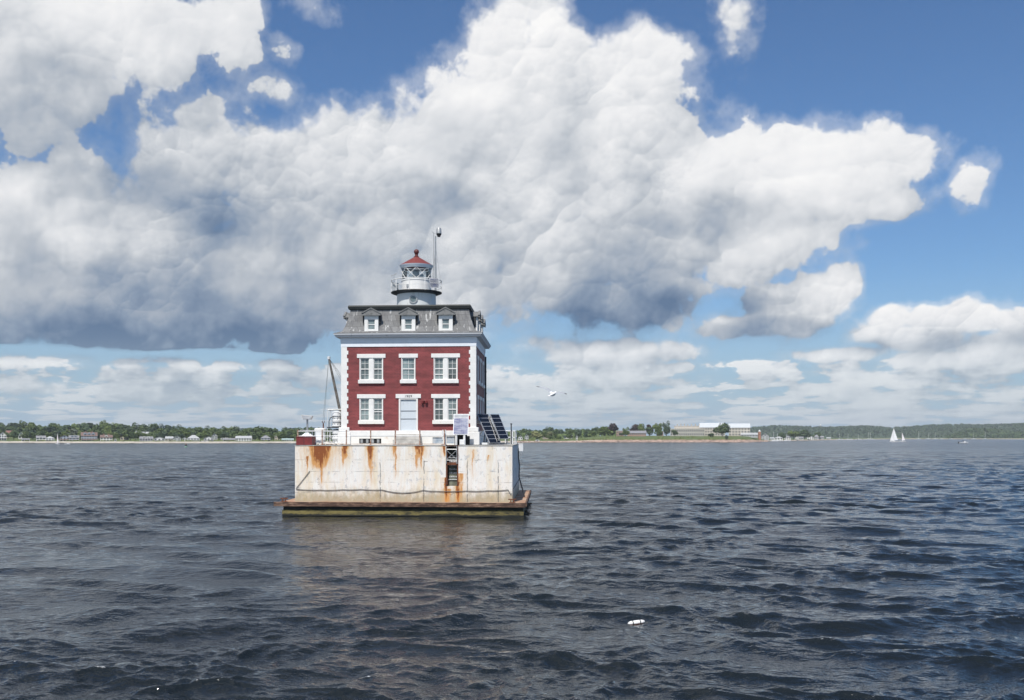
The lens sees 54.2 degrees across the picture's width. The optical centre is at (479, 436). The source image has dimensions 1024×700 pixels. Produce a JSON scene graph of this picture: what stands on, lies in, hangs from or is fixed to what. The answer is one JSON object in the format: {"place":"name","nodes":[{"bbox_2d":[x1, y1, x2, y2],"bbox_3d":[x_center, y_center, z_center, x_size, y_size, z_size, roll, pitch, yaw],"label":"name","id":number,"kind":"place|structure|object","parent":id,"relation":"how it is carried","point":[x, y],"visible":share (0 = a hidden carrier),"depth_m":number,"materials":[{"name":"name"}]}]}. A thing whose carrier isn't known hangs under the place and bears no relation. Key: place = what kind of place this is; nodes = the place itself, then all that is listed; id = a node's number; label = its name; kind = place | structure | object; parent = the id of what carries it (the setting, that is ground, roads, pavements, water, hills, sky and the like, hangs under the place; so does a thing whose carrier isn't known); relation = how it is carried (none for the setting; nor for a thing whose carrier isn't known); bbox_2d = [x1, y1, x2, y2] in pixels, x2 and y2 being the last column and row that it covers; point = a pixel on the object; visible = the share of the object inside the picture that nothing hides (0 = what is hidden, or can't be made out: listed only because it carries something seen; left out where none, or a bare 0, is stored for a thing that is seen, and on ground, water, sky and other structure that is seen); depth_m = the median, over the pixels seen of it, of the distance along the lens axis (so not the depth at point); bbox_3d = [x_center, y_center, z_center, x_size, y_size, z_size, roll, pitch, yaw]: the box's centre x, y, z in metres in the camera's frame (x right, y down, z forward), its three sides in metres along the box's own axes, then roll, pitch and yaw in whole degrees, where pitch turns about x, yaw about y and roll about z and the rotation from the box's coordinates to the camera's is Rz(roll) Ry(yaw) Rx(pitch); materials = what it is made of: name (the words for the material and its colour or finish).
{"place":"outdoors","nodes":[
{"label":"outdoors","id":0,"kind":"place"},
{"bbox_2d":[0,439,1023,699],"bbox_3d":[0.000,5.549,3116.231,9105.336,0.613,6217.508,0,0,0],"label":"water","id":1,"kind":"structure","parent":0,"point":[880,569],"depth_m":39.40,"materials":[{"name":"liquid"}]},
{"bbox_2d":[274,444,530,516],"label":"concrete pier","id":2,"kind":"structure","parent":1,"relation":"in","point":[480,480],"depth_m":71.13,"materials":[{"name":"white paint"}]},
{"bbox_2d":[296,437,315,444],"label":"red locker","id":3,"kind":"object","parent":2,"relation":"on","point":[305,440],"visible":1,"depth_m":71.76,"materials":[{"name":"paint"}]},
{"bbox_2d":[301,415,313,436],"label":"floodlight","id":4,"kind":"object","parent":2,"relation":"on","point":[307,417],"visible":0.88,"depth_m":74.51,"materials":[{"name":"white paint"}]},
{"bbox_2d":[314,428,325,442],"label":"white drum","id":5,"kind":"object","parent":2,"relation":"on","point":[318,435],"visible":0.79,"depth_m":76.34,"materials":[{"name":"paint"}]},
{"bbox_2d":[322,356,340,427],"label":"derrick boom","id":6,"kind":"object","parent":2,"relation":"on","point":[334,385],"visible":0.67,"depth_m":78.61,"materials":[{"name":"white paint"}]},
{"bbox_2d":[327,409,340,442],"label":"pipe frame","id":7,"kind":"object","parent":2,"relation":"on","point":[330,410],"visible":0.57,"depth_m":76.66,"materials":[{"name":"white paint"}]},
{"bbox_2d":[332,411,340,426],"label":"fog signal","id":8,"kind":"object","parent":7,"relation":"on","point":[336,419],"visible":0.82,"depth_m":76.82,"materials":[{"name":"white paint"}]},
{"bbox_2d":[332,429,338,442],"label":"fog signal","id":9,"kind":"object","parent":2,"relation":"on","point":[335,437],"visible":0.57,"depth_m":76.81,"materials":[{"name":"white paint"}]},
{"bbox_2d":[297,430,444,444],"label":"deck railing","id":10,"kind":"object","parent":2,"relation":"on","point":[322,431],"visible":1,"depth_m":71.73,"materials":[{"name":"metal"}]},
{"bbox_2d":[333,243,490,444],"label":"lighthouse","id":11,"kind":"object","parent":2,"relation":"on","point":[413,361],"visible":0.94,"depth_m":74.11,"materials":[{"name":"brick"}]},
{"bbox_2d":[359,439,380,442],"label":"basement window","id":12,"kind":"structure","parent":11,"relation":"in","point":[360,440],"depth_m":74.24,"materials":[{"name":"black"}]},
{"bbox_2d":[357,354,385,383],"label":"window","id":13,"kind":"structure","parent":11,"relation":"in","point":[370,365],"depth_m":74.24,"materials":[{"name":"white paint"}]},
{"bbox_2d":[357,394,385,423],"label":"window","id":14,"kind":"structure","parent":11,"relation":"in","point":[370,405],"depth_m":74.24,"materials":[{"name":"white paint"}]},
{"bbox_2d":[399,354,417,382],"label":"window","id":15,"kind":"structure","parent":11,"relation":"in","point":[407,360],"depth_m":74.10,"materials":[{"name":"white paint"}]},
{"bbox_2d":[396,394,420,430],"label":"door","id":16,"kind":"structure","parent":11,"relation":"in","point":[408,403],"depth_m":74.06,"materials":[{"name":"white paint"}]},
{"bbox_2d":[429,278,438,287],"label":"gallery solar panel","id":17,"kind":"object","parent":11,"relation":"attached to","point":[434,282],"visible":1,"depth_m":76.71,"materials":[{"name":"glass"}]},
{"bbox_2d":[432,228,441,289],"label":"antenna mast","id":18,"kind":"object","parent":11,"relation":"on","point":[438,233],"visible":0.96,"depth_m":78.26,"materials":[{"name":"grey metal"}]},
{"bbox_2d":[433,437,441,442],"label":"basement window","id":19,"kind":"structure","parent":11,"relation":"in","point":[435,439],"depth_m":73.92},
{"bbox_2d":[431,353,459,382],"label":"window","id":20,"kind":"structure","parent":11,"relation":"in","point":[445,365],"depth_m":73.88,"materials":[{"name":"white paint"}]},
{"bbox_2d":[431,394,459,423],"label":"window","id":21,"kind":"structure","parent":11,"relation":"in","point":[445,405],"depth_m":73.88,"materials":[{"name":"white paint"}]},
{"bbox_2d":[447,437,454,442],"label":"basement window","id":22,"kind":"structure","parent":11,"relation":"in","point":[449,439],"depth_m":73.84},
{"bbox_2d":[477,355,479,384],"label":"window","id":23,"kind":"structure","parent":11,"relation":"in","point":[478,382],"depth_m":75.36,"materials":[{"name":"glass"}]},
{"bbox_2d":[477,395,479,423],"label":"window","id":24,"kind":"structure","parent":11,"relation":"in","point":[478,422],"depth_m":75.36,"materials":[{"name":"white paint"}]},
{"bbox_2d":[480,358,482,386],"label":"window","id":25,"kind":"structure","parent":11,"relation":"in","point":[481,384],"depth_m":79.05,"materials":[{"name":"glass"}]},
{"bbox_2d":[482,361,484,388],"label":"window","id":26,"kind":"structure","parent":11,"relation":"in","point":[483,387],"depth_m":81.32,"materials":[{"name":"glass"}]},
{"bbox_2d":[446,446,456,463],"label":"ladder gate","id":27,"kind":"structure","parent":2,"relation":"attached to","point":[451,454],"depth_m":70.94,"materials":[{"name":"grey metal"}]},
{"bbox_2d":[453,414,469,444],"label":"information sign board","id":28,"kind":"object","parent":2,"relation":"on","point":[460,426],"visible":0.82,"depth_m":72.09,"materials":[{"name":"metal"}]},
{"bbox_2d":[477,414,500,444],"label":"raked solar panel","id":29,"kind":"object","parent":2,"relation":"on","point":[486,423],"visible":0.81,"depth_m":74.86,"materials":[{"name":"glass"}]},
{"bbox_2d":[486,414,508,444],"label":"raked solar panel","id":30,"kind":"object","parent":2,"relation":"on","point":[499,426],"visible":0.85,"depth_m":75.36,"materials":[{"name":"glass"}]},
{"bbox_2d":[505,430,516,443],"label":"cage railing","id":31,"kind":"object","parent":2,"relation":"on","point":[514,431],"visible":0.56,"depth_m":81.90,"materials":[{"name":"metal"}]},
{"bbox_2d":[628,620,644,624],"bbox_3d":[4.789,5.869,30.493,0.550,0.570,0.140,-6,1,-8],"label":"fishing float","id":32,"kind":"object","parent":1,"relation":"on","point":[634,622],"visible":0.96,"depth_m":30.43,"materials":[{"name":"white plastic"}]},
{"bbox_2d":[890,430,898,441],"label":"sailboat","id":33,"kind":"object","parent":1,"relation":"on","point":[893,437],"visible":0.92,"depth_m":1135.56,"materials":[{"name":"grey"}]},
{"bbox_2d":[0,436,1023,442],"bbox_3d":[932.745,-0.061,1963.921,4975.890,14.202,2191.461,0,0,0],"label":"shore","id":34,"kind":"structure","parent":0,"point":[10,440],"depth_m":1029.02,"materials":[{"name":"sand"}]},
{"bbox_2d":[0,432,5,439],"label":"house","id":35,"kind":"structure","parent":34,"relation":"on","point":[2,436],"depth_m":978.98,"materials":[{"name":"grey"}]},
{"bbox_2d":[8,431,18,437],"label":"tree","id":36,"kind":"object","parent":34,"relation":"on","point":[14,434],"visible":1,"depth_m":986.19,"materials":[{"name":"green plant"}]},
{"bbox_2d":[19,420,26,428],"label":"tree","id":37,"kind":"object","parent":34,"relation":"on","point":[24,423],"visible":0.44,"depth_m":1189.19,"materials":[{"name":"green plant"}]},
{"bbox_2d":[19,431,28,437],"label":"tree","id":38,"kind":"object","parent":34,"relation":"on","point":[25,434],"visible":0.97,"depth_m":982.93,"materials":[{"name":"green plant"}]},
{"bbox_2d":[25,422,34,428],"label":"tree","id":39,"kind":"object","parent":34,"relation":"on","point":[29,425],"visible":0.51,"depth_m":1156.82,"materials":[{"name":"green plant"}]},
{"bbox_2d":[30,425,38,431],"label":"tree","id":40,"kind":"object","parent":34,"relation":"on","point":[34,428],"visible":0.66,"depth_m":1074.67,"materials":[{"name":"green plant"}]},
{"bbox_2d":[31,432,42,437],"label":"tree","id":41,"kind":"object","parent":34,"relation":"on","point":[34,434],"visible":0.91,"depth_m":973.30,"materials":[{"name":"green plant"}]},
{"bbox_2d":[36,436,45,440],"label":"house","id":42,"kind":"structure","parent":34,"relation":"on","point":[41,438],"depth_m":948.48,"materials":[{"name":"grey"}]},
{"bbox_2d":[45,426,56,431],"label":"tree","id":43,"kind":"object","parent":34,"relation":"on","point":[50,428],"visible":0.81,"depth_m":1066.28,"materials":[{"name":"green plant"}]},
{"bbox_2d":[53,430,62,439],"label":"tree","id":44,"kind":"object","parent":34,"relation":"on","point":[56,433],"visible":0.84,"depth_m":973.47,"materials":[{"name":"green plant"}]},
{"bbox_2d":[59,435,68,440],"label":"house","id":45,"kind":"structure","parent":34,"relation":"on","point":[64,438],"depth_m":943.41,"materials":[{"name":"grey"}]},
{"bbox_2d":[60,425,72,430],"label":"tree","id":46,"kind":"object","parent":34,"relation":"on","point":[64,428],"visible":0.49,"depth_m":1055.19,"materials":[{"name":"green plant"}]},
{"bbox_2d":[66,429,78,434],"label":"tree","id":47,"kind":"object","parent":34,"relation":"on","point":[75,431],"visible":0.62,"depth_m":982.06,"materials":[{"name":"green plant"}]},
{"bbox_2d":[68,435,79,440],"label":"house","id":48,"kind":"structure","parent":34,"relation":"on","point":[73,437],"depth_m":938.62,"materials":[{"name":"grey"}]},
{"bbox_2d":[80,422,91,426],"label":"tree","id":49,"kind":"object","parent":34,"relation":"on","point":[85,424],"visible":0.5,"depth_m":1143.08,"materials":[{"name":"green plant"}]},
{"bbox_2d":[81,431,97,440],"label":"house","id":50,"kind":"structure","parent":34,"relation":"on","point":[88,436],"depth_m":943.36,"materials":[{"name":"brown"}]},
{"bbox_2d":[90,425,101,431],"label":"tree","id":51,"kind":"object","parent":34,"relation":"on","point":[95,428],"visible":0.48,"depth_m":1055.78,"materials":[{"name":"green plant"}]},
{"bbox_2d":[95,429,105,439],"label":"tree","id":52,"kind":"object","parent":34,"relation":"on","point":[99,432],"visible":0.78,"depth_m":953.48,"materials":[{"name":"green plant"}]},
{"bbox_2d":[100,434,112,440],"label":"house","id":53,"kind":"structure","parent":34,"relation":"on","point":[103,437],"depth_m":929.41,"materials":[{"name":"white"}]},
{"bbox_2d":[103,425,113,432],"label":"tree","id":54,"kind":"object","parent":34,"relation":"on","point":[107,428],"visible":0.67,"depth_m":1045.10,"materials":[{"name":"green plant"}]},
{"bbox_2d":[110,423,124,431],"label":"tree","id":55,"kind":"object","parent":34,"relation":"on","point":[113,425],"visible":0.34,"depth_m":1117.81,"materials":[{"name":"green plant"}]},
{"bbox_2d":[112,424,124,432],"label":"tree","id":56,"kind":"object","parent":34,"relation":"on","point":[119,428],"visible":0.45,"depth_m":1038.46,"materials":[{"name":"green plant"}]},
{"bbox_2d":[121,430,134,437],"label":"tree","id":57,"kind":"object","parent":34,"relation":"on","point":[125,433],"visible":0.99,"depth_m":938.88,"materials":[{"name":"green plant"}]},
{"bbox_2d":[134,426,146,431],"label":"tree","id":58,"kind":"object","parent":34,"relation":"on","point":[141,428],"visible":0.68,"depth_m":1071.79,"materials":[{"name":"green plant"}]},
{"bbox_2d":[139,436,152,440],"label":"house","id":59,"kind":"structure","parent":34,"relation":"on","point":[145,438],"depth_m":912.88,"materials":[{"name":"grey"}]},
{"bbox_2d":[146,426,156,431],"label":"tree","id":60,"kind":"object","parent":34,"relation":"on","point":[152,429],"visible":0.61,"depth_m":1068.34,"materials":[{"name":"green plant"}]},
{"bbox_2d":[165,436,173,440],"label":"house","id":61,"kind":"structure","parent":34,"relation":"on","point":[167,438],"depth_m":911.62,"materials":[{"name":"grey"}]},
{"bbox_2d":[182,431,190,437],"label":"tree","id":62,"kind":"object","parent":34,"relation":"on","point":[186,434],"visible":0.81,"depth_m":960.75,"materials":[{"name":"green plant"}]},
{"bbox_2d":[187,435,199,440],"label":"house","id":63,"kind":"structure","parent":34,"relation":"on","point":[194,437],"depth_m":915.60,"materials":[{"name":"grey"}]},
{"bbox_2d":[192,427,202,432],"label":"tree","id":64,"kind":"object","parent":34,"relation":"on","point":[198,429],"visible":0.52,"depth_m":1048.02,"materials":[{"name":"green plant"}]},
{"bbox_2d":[201,430,209,437],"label":"tree","id":65,"kind":"object","parent":34,"relation":"on","point":[204,433],"visible":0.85,"depth_m":958.76,"materials":[{"name":"green plant"}]},
{"bbox_2d":[213,426,226,433],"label":"tree","id":66,"kind":"object","parent":34,"relation":"on","point":[219,430],"visible":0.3,"depth_m":1024.68,"materials":[{"name":"green plant"}]},
{"bbox_2d":[220,432,229,437],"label":"tree","id":67,"kind":"object","parent":34,"relation":"on","point":[223,435],"visible":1,"depth_m":935.03,"materials":[{"name":"green plant"}]},
{"bbox_2d":[224,426,235,432],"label":"tree","id":68,"kind":"object","parent":34,"relation":"on","point":[230,429],"visible":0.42,"depth_m":1065.34,"materials":[{"name":"green plant"}]},
{"bbox_2d":[229,430,239,437],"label":"tree","id":69,"kind":"object","parent":34,"relation":"on","point":[233,434],"visible":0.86,"depth_m":943.51,"materials":[{"name":"green plant"}]},
{"bbox_2d":[235,436,251,440],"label":"house","id":70,"kind":"structure","parent":34,"relation":"on","point":[243,438],"depth_m":917.27,"materials":[{"name":"grey"}]},
{"bbox_2d":[242,428,252,433],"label":"tree","id":71,"kind":"object","parent":34,"relation":"on","point":[246,431],"visible":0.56,"depth_m":1057.59,"materials":[{"name":"green plant"}]},
{"bbox_2d":[252,426,263,433],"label":"tree","id":72,"kind":"object","parent":34,"relation":"on","point":[256,429],"visible":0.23,"depth_m":1013.83,"materials":[{"name":"green plant"}]},
{"bbox_2d":[261,435,269,440],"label":"house","id":73,"kind":"structure","parent":34,"relation":"on","point":[265,437],"depth_m":922.11,"materials":[{"name":"grey"}]},
{"bbox_2d":[259,427,274,434],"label":"tree","id":74,"kind":"object","parent":34,"relation":"on","point":[265,429],"visible":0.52,"depth_m":1017.40,"materials":[{"name":"green plant"}]},
{"bbox_2d":[276,432,285,438],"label":"tree","id":75,"kind":"object","parent":34,"relation":"on","point":[279,435],"visible":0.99,"depth_m":941.39,"materials":[{"name":"green plant"}]},
{"bbox_2d":[281,438,293,440],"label":"beach shed","id":76,"kind":"structure","parent":34,"relation":"on","point":[287,439],"depth_m":920.19,"materials":[{"name":"grey"}]},
{"bbox_2d":[4,427,619,439],"bbox_3d":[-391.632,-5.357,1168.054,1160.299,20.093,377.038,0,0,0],"label":"woods","id":77,"kind":"object","parent":34,"relation":"on","point":[563,434],"visible":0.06,"depth_m":1122.02,"materials":[{"name":"green plant"}]},
{"bbox_2d":[13,436,744,441],"bbox_3d":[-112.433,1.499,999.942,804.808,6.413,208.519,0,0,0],"label":"undergrowth","id":78,"kind":"object","parent":34,"relation":"on","point":[662,437],"visible":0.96,"depth_m":1046.95,"materials":[{"name":"green plant"}]},
{"bbox_2d":[531,431,542,437],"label":"tree","id":79,"kind":"object","parent":34,"relation":"on","point":[535,434],"visible":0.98,"depth_m":1062.13,"materials":[{"name":"green plant"}]},
{"bbox_2d":[588,427,599,436],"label":"tree","id":80,"kind":"object","parent":34,"relation":"on","point":[596,429],"visible":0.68,"depth_m":1120.98,"materials":[{"name":"green plant"}]},
{"bbox_2d":[598,426,612,435],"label":"tree","id":81,"kind":"object","parent":34,"relation":"on","point":[603,430],"visible":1,"depth_m":1117.80,"materials":[{"name":"green plant"}]},
{"bbox_2d":[608,423,618,434],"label":"tree","id":82,"kind":"object","parent":34,"relation":"on","point":[613,427],"visible":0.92,"depth_m":1144.87,"materials":[{"name":"green plant"}]},
{"bbox_2d":[622,427,629,435],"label":"tree","id":83,"kind":"object","parent":34,"relation":"on","point":[626,432],"visible":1,"depth_m":1094.75,"materials":[{"name":"green plant"}]},
{"bbox_2d":[629,424,638,430],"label":"tree","id":84,"kind":"object","parent":34,"relation":"on","point":[634,428],"visible":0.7,"depth_m":1233.64,"materials":[{"name":"green plant"}]},
{"bbox_2d":[627,431,645,435],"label":"brick building","id":85,"kind":"structure","parent":34,"relation":"on","point":[637,433],"depth_m":1105.26,"materials":[{"name":"brown"}]},
{"bbox_2d":[637,423,645,430],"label":"tree","id":86,"kind":"object","parent":34,"relation":"on","point":[640,427],"visible":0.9,"depth_m":1187.95,"materials":[{"name":"green plant"}]},
{"bbox_2d":[517,439,767,442],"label":"rocks","id":87,"kind":"object","parent":34,"relation":"on","point":[625,440],"visible":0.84,"depth_m":1044.40,"materials":[{"name":"stone"}]},
{"bbox_2d":[646,426,653,434],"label":"tree","id":88,"kind":"object","parent":34,"relation":"on","point":[650,431],"visible":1,"depth_m":1118.78,"materials":[{"name":"green plant"}]},
{"bbox_2d":[652,423,662,435],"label":"tree","id":89,"kind":"object","parent":34,"relation":"on","point":[656,427],"visible":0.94,"depth_m":1187.13,"materials":[{"name":"green plant"}]},
{"bbox_2d":[662,421,670,435],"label":"tree","id":90,"kind":"object","parent":34,"relation":"on","point":[666,430],"visible":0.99,"depth_m":1150.44,"materials":[{"name":"green plant"}]},
{"bbox_2d":[670,429,703,435],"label":"building","id":91,"kind":"structure","parent":34,"relation":"on","point":[690,432],"depth_m":1136.87,"materials":[{"name":"white stone"}]},
{"bbox_2d":[674,424,699,428],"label":"fort barracks","id":92,"kind":"structure","parent":91,"relation":"on","point":[686,427],"depth_m":1160.85,"materials":[{"name":"beige stone"}]},
{"bbox_2d":[699,423,724,435],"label":"laboratory","id":93,"kind":"structure","parent":34,"relation":"on","point":[708,428],"depth_m":1150.25,"materials":[{"name":"beige stone"}]},
{"bbox_2d":[712,423,730,435],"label":"tree","id":94,"kind":"object","parent":34,"relation":"on","point":[721,429],"visible":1,"depth_m":1104.34,"materials":[{"name":"green plant"}]},
{"bbox_2d":[729,423,749,435],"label":"laboratory","id":95,"kind":"structure","parent":34,"relation":"on","point":[737,429],"depth_m":1146.00,"materials":[{"name":"beige stone"}]},
{"bbox_2d":[741,433,757,437],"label":"annex","id":96,"kind":"object","parent":34,"relation":"on","point":[753,435],"visible":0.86,"depth_m":1135.86,"materials":[{"name":"grey"}]},
{"bbox_2d":[762,433,768,440],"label":"boathouse","id":97,"kind":"object","parent":34,"relation":"on","point":[765,436],"visible":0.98,"depth_m":1228.27,"materials":[{"name":"grey"}]},
{"bbox_2d":[787,431,799,439],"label":"tree","id":98,"kind":"object","parent":34,"relation":"on","point":[792,433],"visible":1,"depth_m":1477.74,"materials":[{"name":"green plant"}]},
{"bbox_2d":[799,429,812,438],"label":"tree","id":99,"kind":"object","parent":34,"relation":"on","point":[804,433],"visible":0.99,"depth_m":1584.37,"materials":[{"name":"green plant"}]},
{"bbox_2d":[0,0,1023,435],"label":"sky","id":100,"kind":"structure","parent":0,"point":[756,213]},
{"bbox_2d":[536,386,565,395],"bbox_3d":[2.833,-1.782,38.977,1.442,0.391,0.630,5,19,39],"label":"seagull","id":101,"kind":"object","parent":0,"point":[551,392],"visible":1,"depth_m":39.03,"materials":[{"name":"white"}]},
{"bbox_2d":[750,426,1023,437],"bbox_3d":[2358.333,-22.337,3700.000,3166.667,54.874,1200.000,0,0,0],"label":"hills","id":102,"kind":"structure","parent":0,"point":[862,436],"depth_m":3346.89,"materials":[{"name":"plant"}]},
{"bbox_2d":[750,423,1023,437],"bbox_3d":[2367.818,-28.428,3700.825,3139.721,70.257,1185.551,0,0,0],"label":"woods","id":103,"kind":"object","parent":102,"relation":"on","point":[951,428],"visible":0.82,"depth_m":3525.88,"materials":[{"name":"plant"}]},
{"bbox_2d":[961,432,1021,437],"bbox_3d":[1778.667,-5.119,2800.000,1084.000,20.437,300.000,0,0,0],"label":"hills","id":104,"kind":"structure","parent":0,"point":[968,436],"depth_m":2720.08,"materials":[{"name":"plant"}]},
{"bbox_2d":[945,428,1023,437],"bbox_3d":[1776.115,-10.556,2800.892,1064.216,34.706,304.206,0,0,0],"label":"woods","id":105,"kind":"object","parent":104,"relation":"on","point":[980,432],"visible":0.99,"depth_m":2745.16,"materials":[{"name":"plant"}]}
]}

